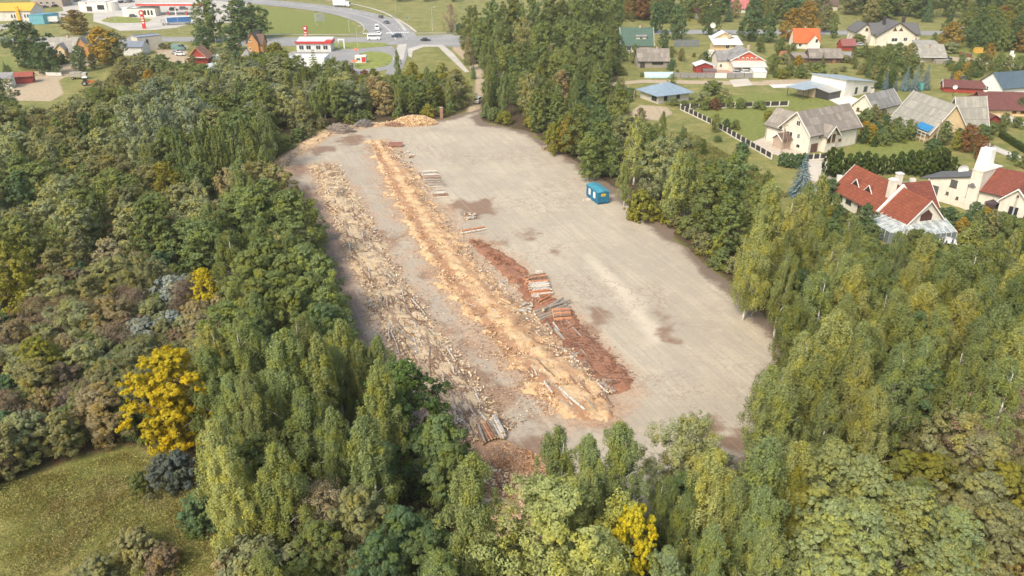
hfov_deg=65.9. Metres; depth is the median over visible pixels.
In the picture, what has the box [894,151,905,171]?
thuja column
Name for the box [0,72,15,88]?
garage
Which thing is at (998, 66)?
leafy tree
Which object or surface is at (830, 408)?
birch tree
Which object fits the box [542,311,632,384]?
bark twigs
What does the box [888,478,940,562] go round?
birch tree
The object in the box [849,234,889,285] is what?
birch tree
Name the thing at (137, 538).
bush
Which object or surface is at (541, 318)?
log
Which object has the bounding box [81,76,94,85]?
tractor
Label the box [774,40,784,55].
round crowned tree
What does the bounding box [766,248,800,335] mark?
birch tree
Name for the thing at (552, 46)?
willow tree
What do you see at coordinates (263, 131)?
birch tree
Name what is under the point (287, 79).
birch tree
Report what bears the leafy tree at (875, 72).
on the ground at (46, 92)
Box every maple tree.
[0,95,10,108]
[0,154,38,198]
[58,111,86,137]
[59,9,89,34]
[73,163,103,201]
[76,99,100,135]
[84,26,127,64]
[92,167,127,213]
[114,173,159,220]
[115,343,224,455]
[125,65,139,80]
[141,69,155,78]
[146,160,184,215]
[162,152,179,185]
[180,161,221,204]
[186,267,223,303]
[264,42,288,60]
[353,356,453,472]
[362,75,381,108]
[367,68,380,78]
[369,80,397,114]
[402,61,419,75]
[415,73,423,79]
[428,86,446,106]
[433,62,449,76]
[438,73,447,80]
[444,68,468,98]
[544,121,562,155]
[549,69,575,106]
[557,114,579,152]
[590,500,658,575]
[622,0,637,19]
[630,44,637,55]
[634,0,651,19]
[634,107,646,119]
[730,0,741,17]
[779,7,806,39]
[793,55,804,65]
[794,0,821,27]
[817,5,836,31]
[857,121,871,139]
[863,48,871,57]
[871,124,878,130]
[935,21,966,47]
[950,131,962,150]
[953,71,962,79]
[955,217,969,236]
[962,62,969,72]
[982,43,997,60]
[982,206,991,214]
[996,5,1016,25]
[1003,10,1016,26]
[1011,28,1023,52]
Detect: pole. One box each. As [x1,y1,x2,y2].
[454,419,477,436]
[474,387,479,408]
[780,123,789,152]
[932,120,943,138]
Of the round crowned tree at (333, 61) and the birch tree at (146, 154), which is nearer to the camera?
the birch tree at (146, 154)
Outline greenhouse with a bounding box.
[644,72,672,77]
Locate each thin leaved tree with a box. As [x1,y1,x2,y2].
[0,334,20,355]
[0,387,43,424]
[6,293,53,322]
[19,323,37,342]
[24,293,90,327]
[25,413,52,456]
[33,313,61,329]
[41,310,78,333]
[53,384,87,420]
[64,299,110,332]
[74,258,91,264]
[75,375,108,394]
[87,319,131,354]
[109,283,138,307]
[114,287,153,311]
[159,279,209,315]
[161,297,190,312]
[176,276,222,301]
[274,473,376,575]
[441,3,457,32]
[932,374,1023,461]
[940,409,1023,471]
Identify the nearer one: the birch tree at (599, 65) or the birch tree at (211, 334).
the birch tree at (211, 334)
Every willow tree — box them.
[0,188,9,230]
[0,204,48,248]
[0,226,42,261]
[0,257,35,290]
[0,274,31,316]
[0,317,35,347]
[0,343,47,374]
[0,351,17,374]
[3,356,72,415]
[17,334,52,363]
[22,197,60,248]
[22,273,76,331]
[23,130,46,160]
[25,104,65,135]
[25,385,65,423]
[26,113,69,132]
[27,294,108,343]
[30,173,80,224]
[32,132,79,152]
[32,246,84,279]
[40,216,92,259]
[43,334,94,374]
[49,174,92,209]
[50,270,69,279]
[57,135,93,171]
[62,95,81,113]
[62,104,80,128]
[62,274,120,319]
[62,341,107,386]
[66,380,140,449]
[66,384,116,435]
[68,128,93,153]
[69,358,139,416]
[74,87,92,98]
[76,150,145,198]
[78,292,138,350]
[86,88,110,110]
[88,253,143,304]
[90,236,126,262]
[95,147,116,168]
[101,331,177,385]
[103,87,117,103]
[103,137,140,173]
[103,367,168,436]
[107,92,160,157]
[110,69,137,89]
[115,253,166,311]
[120,355,151,401]
[124,135,158,186]
[125,135,171,161]
[127,251,147,257]
[129,334,159,359]
[132,75,180,133]
[132,208,196,262]
[138,102,184,162]
[155,271,178,293]
[160,68,181,81]
[162,347,193,383]
[163,82,212,146]
[168,95,216,156]
[168,195,221,257]
[168,373,210,422]
[177,309,221,345]
[180,335,230,376]
[181,72,208,85]
[185,78,221,102]
[194,75,224,107]
[208,66,230,93]
[210,77,251,107]
[211,166,245,210]
[229,57,270,80]
[236,66,254,89]
[241,100,274,126]
[266,83,289,102]
[270,92,293,118]
[271,84,310,126]
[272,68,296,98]
[286,98,316,127]
[287,204,328,248]
[292,80,327,116]
[318,481,398,575]
[329,79,367,116]
[334,60,359,86]
[355,77,376,101]
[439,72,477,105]
[458,4,483,49]
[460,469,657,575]
[488,19,512,68]
[511,14,535,54]
[515,71,546,117]
[516,0,547,43]
[545,43,563,68]
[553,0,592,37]
[611,114,642,158]
[614,77,626,91]
[624,409,729,513]
[636,136,691,199]
[869,45,881,61]
[879,43,894,65]
[886,419,927,451]
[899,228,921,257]
[900,118,918,140]
[1007,420,1023,456]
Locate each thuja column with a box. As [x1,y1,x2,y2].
[777,152,786,166]
[783,152,790,166]
[786,153,795,167]
[792,154,801,168]
[795,153,804,168]
[821,147,837,176]
[829,148,847,176]
[844,153,854,172]
[853,151,863,167]
[861,151,871,169]
[868,153,879,173]
[877,155,888,174]
[885,154,897,173]
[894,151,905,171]
[901,150,915,174]
[909,150,923,175]
[916,148,931,176]
[925,146,940,173]
[936,147,948,172]
[943,150,953,170]
[947,156,960,170]
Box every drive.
[713,67,740,72]
[753,137,822,161]
[770,84,857,104]
[806,161,830,181]
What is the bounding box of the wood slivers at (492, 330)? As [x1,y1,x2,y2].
[364,141,661,423]
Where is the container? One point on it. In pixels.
(977, 49)
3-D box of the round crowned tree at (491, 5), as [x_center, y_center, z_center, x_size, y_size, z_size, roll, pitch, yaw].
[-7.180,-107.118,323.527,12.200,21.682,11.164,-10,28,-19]
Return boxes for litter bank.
[274,122,386,176]
[456,493,542,549]
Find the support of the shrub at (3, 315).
on the ground at (46, 92)
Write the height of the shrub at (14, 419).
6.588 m
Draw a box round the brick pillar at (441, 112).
[440,107,442,118]
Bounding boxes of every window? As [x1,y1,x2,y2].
[97,5,104,9]
[652,62,662,64]
[920,210,932,220]
[933,185,938,195]
[949,179,957,188]
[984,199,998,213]
[1008,206,1018,215]
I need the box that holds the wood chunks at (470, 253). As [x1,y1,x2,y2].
[372,142,610,402]
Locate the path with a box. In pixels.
[981,140,1020,160]
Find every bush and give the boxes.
[65,550,119,575]
[105,76,115,86]
[106,524,158,572]
[119,315,162,340]
[128,470,152,502]
[143,541,184,575]
[144,454,182,502]
[149,273,188,307]
[155,448,204,495]
[156,43,165,49]
[158,309,179,321]
[164,42,173,49]
[175,490,217,539]
[211,535,250,575]
[216,522,311,575]
[231,50,242,61]
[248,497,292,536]
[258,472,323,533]
[277,138,290,151]
[279,133,296,150]
[289,128,306,141]
[290,185,311,203]
[294,122,315,138]
[313,116,328,128]
[317,251,337,276]
[338,429,362,478]
[343,113,356,123]
[352,96,368,112]
[353,112,362,121]
[360,69,370,76]
[360,109,371,119]
[362,110,374,119]
[391,107,404,118]
[404,458,432,499]
[414,507,443,529]
[419,103,439,117]
[432,531,464,570]
[433,106,445,115]
[443,102,455,111]
[445,107,453,114]
[455,22,463,33]
[463,52,475,63]
[480,104,491,117]
[481,107,497,121]
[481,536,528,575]
[488,106,500,119]
[495,110,513,124]
[522,115,541,127]
[540,130,550,139]
[612,56,621,68]
[623,189,659,223]
[625,91,634,101]
[635,187,652,202]
[653,199,670,217]
[659,208,678,224]
[664,98,680,105]
[666,62,674,69]
[670,214,684,227]
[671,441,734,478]
[675,215,695,234]
[678,100,689,105]
[682,228,695,239]
[684,227,700,240]
[690,101,696,108]
[690,231,722,256]
[693,91,710,101]
[694,140,702,146]
[697,98,709,109]
[701,80,722,95]
[704,233,730,255]
[706,247,738,271]
[709,96,721,110]
[713,135,721,141]
[716,87,732,97]
[716,94,725,102]
[722,97,733,107]
[723,118,730,127]
[725,256,737,273]
[730,119,739,129]
[734,98,746,108]
[735,141,749,155]
[752,100,766,109]
[756,289,770,304]
[763,110,772,120]
[778,53,789,63]
[783,64,794,75]
[794,65,807,78]
[808,61,826,75]
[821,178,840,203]
[841,55,851,62]
[852,33,867,44]
[856,107,875,125]
[873,121,881,130]
[873,129,892,143]
[889,128,908,142]
[907,228,929,250]
[924,138,944,151]
[928,233,945,260]
[939,206,958,223]
[944,41,963,53]
[949,212,969,226]
[963,213,991,229]
[975,124,993,139]
[983,214,999,235]
[989,121,999,135]
[994,215,1017,234]
[995,219,1008,233]
[999,217,1023,238]
[1009,117,1023,129]
[1014,155,1023,167]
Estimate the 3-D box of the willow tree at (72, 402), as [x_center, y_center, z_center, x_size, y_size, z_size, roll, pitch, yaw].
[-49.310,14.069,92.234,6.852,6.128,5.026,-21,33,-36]
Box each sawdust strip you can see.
[307,163,502,441]
[364,139,613,425]
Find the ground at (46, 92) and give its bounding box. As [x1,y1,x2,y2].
[0,0,1023,575]
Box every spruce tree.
[309,50,323,72]
[471,64,475,78]
[700,139,707,154]
[723,4,732,21]
[786,153,814,198]
[864,64,871,77]
[871,131,877,146]
[874,66,884,89]
[881,73,888,89]
[882,115,888,127]
[886,62,896,87]
[892,79,898,90]
[899,66,910,91]
[907,65,920,91]
[920,0,934,22]
[922,64,931,90]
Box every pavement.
[0,8,86,29]
[393,44,406,59]
[408,45,468,71]
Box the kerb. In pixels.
[289,7,364,34]
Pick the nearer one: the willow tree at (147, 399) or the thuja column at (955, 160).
the willow tree at (147, 399)
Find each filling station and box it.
[122,3,201,15]
[289,37,353,72]
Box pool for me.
[917,81,924,89]
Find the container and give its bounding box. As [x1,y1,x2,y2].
[973,47,983,52]
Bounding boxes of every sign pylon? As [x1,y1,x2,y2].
[138,10,145,28]
[303,26,307,36]
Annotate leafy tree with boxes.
[0,102,13,131]
[0,169,40,220]
[0,239,45,323]
[0,423,28,481]
[5,65,11,71]
[9,117,30,133]
[11,335,64,388]
[25,257,37,267]
[26,124,48,176]
[32,407,84,458]
[39,140,65,184]
[43,116,71,139]
[51,49,60,60]
[63,226,94,272]
[75,112,95,144]
[75,317,113,337]
[87,52,100,68]
[88,109,112,147]
[90,274,112,296]
[109,201,153,258]
[113,400,141,441]
[115,98,128,128]
[126,196,180,263]
[186,54,198,65]
[189,299,251,354]
[196,435,258,501]
[207,96,227,116]
[216,92,230,112]
[221,249,270,321]
[225,316,279,388]
[234,185,279,246]
[238,177,296,235]
[238,237,287,290]
[239,277,289,334]
[241,270,309,329]
[242,431,289,491]
[256,87,280,126]
[263,255,304,321]
[266,188,329,254]
[268,285,315,345]
[279,243,338,288]
[282,517,356,575]
[286,271,319,331]
[289,302,362,365]
[297,242,326,272]
[305,254,351,320]
[305,285,356,343]
[316,326,357,397]
[343,529,412,575]
[373,441,411,504]
[373,504,424,575]
[390,520,466,575]
[401,87,408,111]
[405,411,483,516]
[406,74,416,89]
[406,90,419,114]
[409,80,429,111]
[412,87,423,105]
[419,82,433,103]
[424,77,438,107]
[426,71,440,95]
[427,441,474,526]
[438,80,445,99]
[470,35,479,57]
[480,64,501,100]
[481,73,501,106]
[484,37,497,58]
[505,55,520,89]
[505,72,521,104]
[507,43,527,60]
[508,56,532,93]
[514,71,532,111]
[521,42,530,67]
[526,87,549,132]
[528,94,545,117]
[531,75,547,105]
[540,79,562,118]
[545,92,568,129]
[548,64,578,102]
[551,37,561,56]
[559,102,597,157]
[560,49,580,71]
[564,37,576,54]
[568,63,584,90]
[569,55,582,76]
[570,80,589,116]
[575,130,602,179]
[578,96,595,130]
[579,57,591,90]
[583,117,616,174]
[585,104,616,139]
[586,82,607,116]
[587,69,611,104]
[596,127,611,158]
[601,63,613,90]
[602,137,622,177]
[605,20,619,33]
[606,85,630,131]
[610,35,618,55]
[615,33,623,54]
[619,45,628,60]
[629,10,634,21]
[636,127,660,175]
[664,470,711,539]
[669,46,673,57]
[677,48,684,60]
[680,128,687,140]
[688,157,741,232]
[688,172,728,235]
[710,193,749,252]
[717,149,761,215]
[736,188,769,241]
[737,184,765,230]
[740,255,770,294]
[780,269,808,314]
[786,45,790,52]
[825,217,845,236]
[830,193,842,212]
[831,204,847,221]
[831,229,845,241]
[849,50,857,62]
[851,58,859,67]
[856,202,880,233]
[860,125,870,143]
[869,65,879,78]
[871,103,880,119]
[873,244,889,258]
[879,274,902,321]
[880,109,888,121]
[886,310,930,356]
[891,116,903,131]
[895,366,951,441]
[899,255,941,292]
[900,248,942,276]
[904,246,940,269]
[930,32,937,40]
[939,16,953,38]
[945,316,1020,377]
[950,128,963,144]
[956,8,974,39]
[960,1,982,25]
[964,13,991,46]
[966,201,987,218]
[973,250,1009,300]
[977,19,1001,48]
[979,2,1001,24]
[982,209,1002,237]
[984,11,998,34]
[991,11,1011,27]
[991,24,1010,45]
[991,64,1001,71]
[995,27,1014,51]
[997,20,1010,38]
[1001,55,1012,69]
[1006,0,1023,27]
[1006,25,1021,50]
[1011,13,1023,30]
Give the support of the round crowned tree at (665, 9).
on the ground at (46, 92)
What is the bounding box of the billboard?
[315,13,324,25]
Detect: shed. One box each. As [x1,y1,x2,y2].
[13,71,35,83]
[28,13,59,23]
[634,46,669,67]
[691,60,716,73]
[750,68,766,77]
[790,48,852,62]
[836,39,856,50]
[940,79,986,92]
[989,113,1000,126]
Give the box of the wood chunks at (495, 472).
[483,469,535,527]
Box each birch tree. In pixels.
[10,137,30,172]
[116,85,127,101]
[137,144,155,186]
[184,344,243,438]
[185,142,214,197]
[188,176,215,212]
[189,323,231,419]
[192,418,258,534]
[196,202,224,262]
[205,68,218,93]
[205,444,267,557]
[208,228,253,303]
[212,73,228,99]
[212,370,269,461]
[223,159,248,194]
[223,311,269,412]
[229,76,244,102]
[229,317,281,423]
[231,367,285,481]
[235,145,255,179]
[240,288,279,358]
[246,176,255,187]
[246,217,277,276]
[248,546,288,575]
[251,99,259,119]
[252,105,278,162]
[252,440,320,567]
[257,145,276,177]
[260,328,324,454]
[266,343,306,415]
[280,231,307,277]
[280,385,335,484]
[282,72,293,90]
[290,311,321,390]
[292,72,306,100]
[295,332,343,450]
[298,65,312,95]
[308,90,320,122]
[310,406,356,509]
[316,77,331,118]
[324,61,330,75]
[325,343,357,438]
[327,317,357,420]
[344,338,372,425]
[346,414,406,535]
[356,357,408,471]
[362,86,373,110]
[364,333,397,391]
[392,83,402,110]
[393,49,401,74]
[418,548,457,575]
[423,66,430,78]
[431,451,505,575]
[443,78,453,105]
[463,37,475,69]
[477,45,486,72]
[481,67,493,105]
[483,55,497,77]
[485,41,498,73]
[496,71,511,110]
[520,424,577,528]
[533,60,548,87]
[552,83,564,117]
[555,15,560,34]
[564,466,603,574]
[566,432,611,534]
[567,85,580,121]
[568,72,582,104]
[576,41,587,67]
[586,58,599,87]
[586,62,604,90]
[592,535,637,575]
[596,418,656,542]
[600,21,607,42]
[602,47,613,82]
[606,80,624,113]
[615,159,631,205]
[618,115,653,184]
[642,475,682,551]
[648,0,657,17]
[656,111,667,146]
[658,149,696,225]
[661,492,703,575]
[669,443,736,575]
[677,150,698,215]
[683,522,734,575]
[706,475,753,575]
[721,435,791,575]
[727,227,772,320]
[727,483,786,575]
[729,523,792,575]
[736,363,790,458]
[739,178,786,268]
[750,378,810,459]
[760,169,774,187]
[763,0,772,19]
[764,228,802,297]
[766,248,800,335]
[768,296,808,379]
[769,192,816,278]
[771,439,823,548]
[772,464,810,558]
[778,267,834,335]
[780,317,825,379]
[780,330,822,423]
[786,353,834,450]
[791,180,820,213]
[795,200,829,239]
[795,388,846,449]
[797,211,828,295]
[800,275,821,326]
[804,209,827,259]
[808,232,842,284]
[809,309,855,402]
[812,173,831,213]
[815,242,851,305]
[815,252,859,316]
[815,307,847,389]
[820,351,873,443]
[821,318,884,430]
[825,263,873,323]
[829,293,860,341]
[836,253,873,306]
[840,214,864,249]
[842,384,898,478]
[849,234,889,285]
[854,331,895,420]
[855,257,889,326]
[860,319,888,381]
[869,286,918,378]
[872,343,920,458]
[873,303,923,399]
[881,231,908,307]
[886,261,919,339]
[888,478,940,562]
[889,282,939,337]
[897,335,941,421]
[900,233,937,288]
[910,303,953,374]
[916,251,969,302]
[916,268,963,342]
[924,243,984,295]
[925,342,987,443]
[934,288,979,392]
[944,314,994,404]
[947,220,988,286]
[950,355,1023,455]
[955,212,986,250]
[958,304,1017,394]
[962,274,1004,356]
[971,233,1009,286]
[975,227,990,252]
[975,322,1023,416]
[988,272,1023,328]
[994,227,1021,275]
[996,256,1023,305]
[1005,310,1023,348]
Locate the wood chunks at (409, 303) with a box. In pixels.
[310,163,504,442]
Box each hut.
[186,45,213,62]
[241,49,249,56]
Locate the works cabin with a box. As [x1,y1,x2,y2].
[586,182,609,204]
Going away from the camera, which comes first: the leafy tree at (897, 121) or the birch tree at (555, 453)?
the birch tree at (555, 453)
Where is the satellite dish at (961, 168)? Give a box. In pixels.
[958,165,968,171]
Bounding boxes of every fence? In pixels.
[673,72,713,77]
[674,40,698,46]
[680,104,713,124]
[682,101,788,108]
[719,124,772,159]
[727,73,752,77]
[808,153,826,159]
[819,174,929,182]
[950,75,966,79]
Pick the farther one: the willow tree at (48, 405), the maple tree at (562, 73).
the maple tree at (562, 73)
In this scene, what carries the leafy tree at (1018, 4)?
on the ground at (46, 92)
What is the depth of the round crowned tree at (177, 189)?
143.43 m
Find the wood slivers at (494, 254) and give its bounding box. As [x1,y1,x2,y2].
[469,239,634,386]
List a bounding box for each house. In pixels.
[46,34,98,57]
[122,33,162,54]
[619,24,653,52]
[633,82,694,103]
[692,2,709,18]
[708,30,742,56]
[711,43,767,70]
[729,0,749,12]
[764,103,862,152]
[785,73,876,99]
[789,26,820,48]
[813,0,838,10]
[831,164,957,246]
[846,16,920,45]
[851,87,901,115]
[890,90,989,142]
[907,40,950,63]
[919,146,1023,217]
[969,89,1023,115]
[979,71,1023,91]
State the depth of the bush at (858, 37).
342.84 m
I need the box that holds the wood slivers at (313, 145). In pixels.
[272,121,402,176]
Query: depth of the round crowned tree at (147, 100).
216.49 m
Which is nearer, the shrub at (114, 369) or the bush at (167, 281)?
the shrub at (114, 369)
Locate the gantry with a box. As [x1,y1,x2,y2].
[337,39,344,47]
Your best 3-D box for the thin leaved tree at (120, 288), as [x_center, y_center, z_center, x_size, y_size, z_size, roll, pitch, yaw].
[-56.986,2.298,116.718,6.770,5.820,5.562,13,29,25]
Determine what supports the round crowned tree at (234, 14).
on the ground at (46, 92)
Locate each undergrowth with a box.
[286,441,384,574]
[885,405,1019,563]
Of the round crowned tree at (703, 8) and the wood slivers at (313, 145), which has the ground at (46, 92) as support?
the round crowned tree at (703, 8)
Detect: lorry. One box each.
[47,16,59,23]
[69,71,87,79]
[161,16,190,24]
[333,0,350,6]
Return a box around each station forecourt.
[62,0,246,12]
[93,4,242,30]
[288,46,394,74]
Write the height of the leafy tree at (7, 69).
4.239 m
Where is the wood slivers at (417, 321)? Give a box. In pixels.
[301,166,529,442]
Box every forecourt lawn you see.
[102,16,150,22]
[291,42,388,50]
[354,51,392,68]
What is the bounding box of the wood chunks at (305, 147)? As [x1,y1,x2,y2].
[276,120,391,175]
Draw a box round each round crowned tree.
[0,19,54,68]
[0,78,20,105]
[0,99,29,127]
[0,103,28,151]
[0,121,33,162]
[0,131,37,173]
[0,156,12,200]
[0,170,22,209]
[0,214,51,268]
[9,158,71,201]
[27,42,62,73]
[31,142,73,176]
[43,126,71,145]
[45,102,69,128]
[46,198,102,263]
[53,142,82,185]
[55,186,112,248]
[56,147,115,187]
[70,45,89,70]
[80,126,119,162]
[82,86,101,102]
[85,99,115,122]
[86,102,122,140]
[89,79,109,87]
[89,168,132,220]
[93,183,150,239]
[94,31,128,63]
[98,84,115,89]
[103,86,129,103]
[106,113,136,151]
[107,65,132,86]
[114,56,135,71]
[125,60,152,83]
[125,161,188,198]
[126,191,173,236]
[127,52,157,75]
[129,76,152,95]
[140,87,154,104]
[148,126,192,166]
[151,54,170,75]
[159,213,241,278]
[161,74,179,85]
[161,80,205,107]
[161,182,210,226]
[163,61,177,75]
[169,63,198,78]
[173,74,208,92]
[179,66,208,84]
[189,0,226,41]
[189,107,239,150]
[190,26,216,50]
[194,63,212,74]
[195,92,217,120]
[208,111,264,160]
[209,197,248,252]
[211,50,234,72]
[215,25,244,50]
[218,0,261,39]
[219,185,274,238]
[220,64,246,93]
[223,71,250,99]
[225,93,248,116]
[229,56,258,75]
[232,77,275,111]
[232,105,259,134]
[233,159,281,189]
[237,5,273,36]
[243,229,284,259]
[244,66,270,93]
[246,118,285,159]
[248,52,267,67]
[250,115,280,153]
[255,51,293,74]
[258,163,304,220]
[264,55,287,83]
[272,60,302,96]
[274,57,297,72]
[291,54,309,70]
[300,66,314,80]
[309,63,323,87]
[312,75,329,105]
[314,71,326,91]
[318,56,338,70]
[323,67,336,84]
[326,71,362,109]
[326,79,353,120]
[386,73,411,107]
[466,19,491,61]
[482,0,505,39]
[494,42,528,85]
[499,0,521,43]
[526,44,551,87]
[529,20,557,64]
[542,0,568,36]
[545,47,582,88]
[550,18,580,50]
[564,23,607,59]
[580,0,611,31]
[590,34,615,68]
[599,0,624,29]
[634,0,650,16]
[649,0,665,32]
[656,29,669,47]
[657,0,674,22]
[666,74,676,83]
[668,4,690,39]
[678,0,706,17]
[694,0,723,22]
[701,7,721,34]
[710,113,722,132]
[712,0,728,12]
[713,0,732,14]
[736,0,765,41]
[756,37,765,51]
[758,14,778,42]
[766,53,782,73]
[769,0,784,14]
[770,0,794,18]
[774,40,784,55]
[783,0,807,20]
[807,0,833,19]
[828,14,840,38]
[839,0,863,14]
[856,0,871,11]
[859,0,882,22]
[862,57,875,73]
[869,0,900,20]
[874,0,900,15]
[874,51,890,73]
[884,56,908,78]
[890,41,906,64]
[892,0,910,14]
[898,0,916,15]
[898,42,917,65]
[900,54,924,76]
[910,0,938,18]
[934,121,953,144]
[936,0,966,16]
[943,0,976,11]
[951,66,960,75]
[957,53,967,70]
[959,124,980,152]
[963,65,974,79]
[970,53,993,72]
[973,0,998,13]
[973,134,993,159]
[980,0,1005,12]
[990,54,1011,71]
[997,112,1011,130]
[998,0,1023,11]
[1009,55,1023,70]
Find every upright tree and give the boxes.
[170,127,182,179]
[174,134,192,184]
[190,124,215,169]
[199,110,221,168]
[208,132,233,192]
[215,115,230,166]
[222,128,240,187]
[233,113,254,160]
[242,129,261,176]
[345,60,352,79]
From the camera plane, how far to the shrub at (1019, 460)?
82.15 m
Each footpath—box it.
[264,34,324,34]
[328,0,406,30]
[394,16,416,31]
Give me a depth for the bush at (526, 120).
217.03 m
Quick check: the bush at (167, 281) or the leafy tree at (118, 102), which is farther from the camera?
the leafy tree at (118, 102)
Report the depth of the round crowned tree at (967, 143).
194.45 m
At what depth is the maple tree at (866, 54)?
313.57 m
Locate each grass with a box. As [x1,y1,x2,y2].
[0,449,223,575]
[22,472,128,575]
[129,488,211,535]
[665,132,788,197]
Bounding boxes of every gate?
[45,72,61,75]
[715,73,726,77]
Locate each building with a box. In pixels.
[30,0,71,6]
[78,0,119,10]
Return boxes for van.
[171,44,186,49]
[367,34,380,39]
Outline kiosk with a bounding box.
[354,55,366,62]
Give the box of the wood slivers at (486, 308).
[363,141,641,416]
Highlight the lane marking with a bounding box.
[245,0,395,38]
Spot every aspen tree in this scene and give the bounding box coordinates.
[636,544,688,575]
[734,435,788,491]
[774,496,879,575]
[785,437,874,575]
[793,495,897,575]
[803,453,905,575]
[852,478,951,575]
[898,504,990,575]
[900,538,981,575]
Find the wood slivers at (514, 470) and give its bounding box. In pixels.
[432,437,556,531]
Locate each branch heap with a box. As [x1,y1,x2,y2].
[325,122,357,133]
[352,119,373,127]
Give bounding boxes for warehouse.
[0,2,43,20]
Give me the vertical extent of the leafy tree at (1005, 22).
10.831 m
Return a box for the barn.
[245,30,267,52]
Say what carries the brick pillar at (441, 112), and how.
on the ground at (46, 92)
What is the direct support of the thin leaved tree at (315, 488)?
on the ground at (46, 92)
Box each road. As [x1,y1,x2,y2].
[0,30,962,42]
[216,0,418,39]
[238,34,453,45]
[385,39,463,74]
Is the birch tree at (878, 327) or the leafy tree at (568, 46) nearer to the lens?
the birch tree at (878, 327)
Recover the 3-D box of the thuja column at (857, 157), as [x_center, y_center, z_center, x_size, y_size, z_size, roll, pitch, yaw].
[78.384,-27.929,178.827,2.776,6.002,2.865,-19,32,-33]
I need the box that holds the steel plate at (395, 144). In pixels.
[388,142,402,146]
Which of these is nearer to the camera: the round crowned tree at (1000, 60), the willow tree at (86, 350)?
the willow tree at (86, 350)
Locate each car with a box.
[175,51,185,55]
[391,33,401,36]
[420,37,430,40]
[473,96,481,102]
[741,69,750,73]
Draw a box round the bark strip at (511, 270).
[469,239,631,393]
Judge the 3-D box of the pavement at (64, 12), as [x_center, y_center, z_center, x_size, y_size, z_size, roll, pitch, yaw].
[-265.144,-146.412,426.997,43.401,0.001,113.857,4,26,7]
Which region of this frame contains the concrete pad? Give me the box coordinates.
[729,78,751,86]
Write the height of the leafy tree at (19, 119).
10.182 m
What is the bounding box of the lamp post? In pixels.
[1011,195,1018,214]
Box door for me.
[810,143,817,152]
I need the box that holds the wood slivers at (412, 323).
[305,165,526,442]
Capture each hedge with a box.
[998,131,1023,152]
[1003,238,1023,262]
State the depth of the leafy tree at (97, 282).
118.24 m
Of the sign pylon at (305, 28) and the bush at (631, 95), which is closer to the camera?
the bush at (631, 95)
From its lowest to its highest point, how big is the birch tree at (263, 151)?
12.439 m
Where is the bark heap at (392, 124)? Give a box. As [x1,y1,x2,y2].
[384,122,404,126]
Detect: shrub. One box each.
[0,308,28,322]
[0,320,19,352]
[0,374,45,422]
[0,407,51,466]
[0,410,33,446]
[0,448,19,485]
[10,315,36,335]
[18,322,64,346]
[26,263,66,279]
[28,335,60,355]
[39,361,88,406]
[53,332,67,347]
[56,404,93,444]
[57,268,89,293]
[58,279,100,308]
[59,55,69,63]
[69,260,89,279]
[70,335,125,371]
[73,332,124,355]
[78,263,111,291]
[97,302,127,322]
[97,344,136,363]
[99,254,135,273]
[100,355,122,368]
[101,361,141,390]
[108,311,142,345]
[111,281,145,299]
[129,298,169,321]
[130,291,171,311]
[132,403,179,444]
[144,250,189,284]
[144,317,179,345]
[145,259,168,283]
[161,326,187,345]
[161,340,180,348]
[164,263,192,276]
[171,314,188,338]
[176,300,211,315]
[176,336,232,370]
[180,271,212,300]
[186,309,219,330]
[200,291,227,308]
[206,303,227,324]
[615,67,627,75]
[626,87,636,96]
[650,123,659,134]
[679,137,692,148]
[700,51,710,60]
[775,68,790,78]
[790,42,797,50]
[805,62,813,69]
[823,206,847,220]
[830,67,838,73]
[831,215,847,229]
[839,66,847,71]
[853,47,865,56]
[856,64,865,74]
[862,223,884,238]
[864,130,880,144]
[868,232,878,238]
[873,238,880,247]
[875,119,884,126]
[877,132,892,146]
[881,115,893,125]
[882,449,927,483]
[883,126,894,133]
[901,475,936,512]
[904,451,962,495]
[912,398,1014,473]
[912,406,953,449]
[922,448,956,476]
[927,486,949,514]
[927,486,981,536]
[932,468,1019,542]
[943,59,956,66]
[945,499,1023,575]
[947,466,975,493]
[948,63,954,70]
[948,432,1020,497]
[968,44,979,52]
[968,460,1023,531]
[969,539,1014,575]
[973,70,980,77]
[996,211,1010,221]
[1000,531,1023,575]
[1004,453,1023,496]
[1005,151,1018,161]
[1010,396,1023,427]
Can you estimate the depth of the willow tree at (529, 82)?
221.76 m
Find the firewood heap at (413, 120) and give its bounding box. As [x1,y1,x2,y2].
[393,115,438,125]
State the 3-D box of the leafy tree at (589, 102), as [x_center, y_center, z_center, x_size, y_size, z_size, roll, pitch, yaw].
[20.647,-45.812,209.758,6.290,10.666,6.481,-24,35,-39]
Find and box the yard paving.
[285,109,788,559]
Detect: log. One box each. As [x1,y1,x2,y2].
[394,326,413,342]
[418,332,443,361]
[424,177,440,178]
[442,370,455,386]
[455,362,482,399]
[460,228,485,234]
[461,226,484,231]
[461,408,473,431]
[476,424,482,443]
[477,402,498,411]
[477,410,489,422]
[477,424,484,440]
[480,424,489,440]
[482,409,508,422]
[482,423,492,439]
[485,423,495,438]
[486,420,496,435]
[489,420,498,437]
[491,419,501,438]
[492,415,502,433]
[494,414,504,432]
[526,279,548,282]
[528,276,547,279]
[529,289,549,292]
[531,285,549,287]
[532,292,552,295]
[535,304,566,315]
[535,358,554,376]
[536,305,569,318]
[538,313,552,320]
[542,297,563,310]
[544,380,552,392]
[549,299,570,307]
[552,308,569,309]
[552,309,569,312]
[553,311,570,313]
[553,313,571,317]
[553,317,571,320]
[553,327,565,339]
[558,386,585,410]
[584,396,596,409]
[602,391,612,406]

